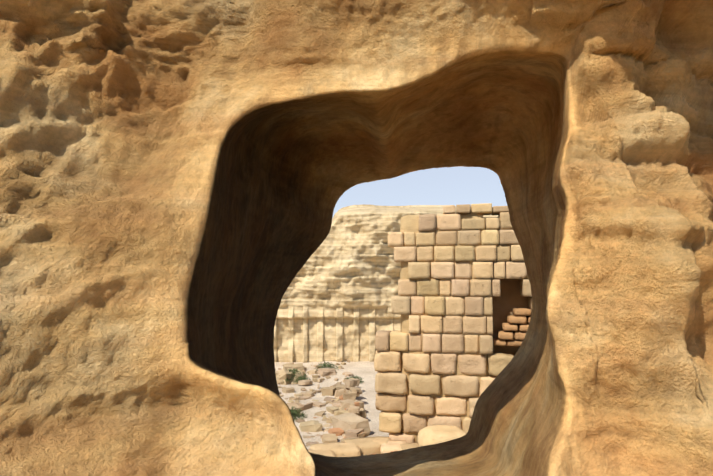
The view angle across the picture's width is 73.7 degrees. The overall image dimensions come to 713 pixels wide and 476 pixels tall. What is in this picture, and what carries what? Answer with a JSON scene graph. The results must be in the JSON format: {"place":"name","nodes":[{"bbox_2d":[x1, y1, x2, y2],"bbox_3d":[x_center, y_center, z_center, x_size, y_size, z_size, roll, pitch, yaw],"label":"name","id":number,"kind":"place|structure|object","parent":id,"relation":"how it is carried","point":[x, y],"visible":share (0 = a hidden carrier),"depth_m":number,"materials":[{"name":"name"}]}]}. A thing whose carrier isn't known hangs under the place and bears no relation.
{"place":"outdoors","nodes":[
{"label":"outdoors","id":0,"kind":"place"},
{"bbox_2d":[275,361,388,448],"bbox_3d":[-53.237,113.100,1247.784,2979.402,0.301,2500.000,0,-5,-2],"label":"ground","id":1,"kind":"structure","parent":0,"point":[366,371],"depth_m":16.41,"materials":[{"name":"beige sand"}]},
{"bbox_2d":[279,361,363,420],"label":"shrubs","id":2,"kind":"object","parent":1,"relation":"on","point":[295,413],"visible":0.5,"depth_m":18.09,"materials":[{"name":"green plant"}]},
{"bbox_2d":[275,359,394,455],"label":"rubble stones","id":3,"kind":"object","parent":1,"relation":"on","point":[348,420],"visible":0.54,"depth_m":14.23,"materials":[{"name":"beige stone"}]},
{"bbox_2d":[0,0,712,475],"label":"foreground rock","id":4,"kind":"object","parent":1,"relation":"on","point":[178,178],"visible":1,"depth_m":2.02,"materials":[{"name":"stone"}]},
{"bbox_2d":[308,425,465,456],"bbox_3d":[0.510,4.515,10.512,3.837,0.781,1.586,0,-5,-2],"label":"boulder and slabs","id":5,"kind":"object","parent":1,"relation":"on","point":[433,434],"visible":0.56,"depth_m":10.41,"materials":[{"name":"stone"}]},
{"bbox_2d":[374,203,531,442],"bbox_3d":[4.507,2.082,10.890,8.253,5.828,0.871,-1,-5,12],"label":"ashlar wall","id":6,"kind":"structure","parent":1,"relation":"on","point":[499,253],"depth_m":11.09,"materials":[{"name":"stone"}]},
{"bbox_2d":[493,308,531,345],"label":"niche wall stones","id":7,"kind":"object","parent":6,"relation":"in","point":[506,335],"depth_m":10.94,"materials":[{"name":"brown stone"}]},
{"bbox_2d":[274,204,497,362],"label":"distant cliff","id":8,"kind":"structure","parent":0,"point":[341,290],"depth_m":22.86,"materials":[{"name":"stone"}]},
{"bbox_2d":[332,166,506,217],"label":"sky","id":9,"kind":"structure","parent":0,"point":[460,185],"materials":[{"name":"blue"}]}
]}

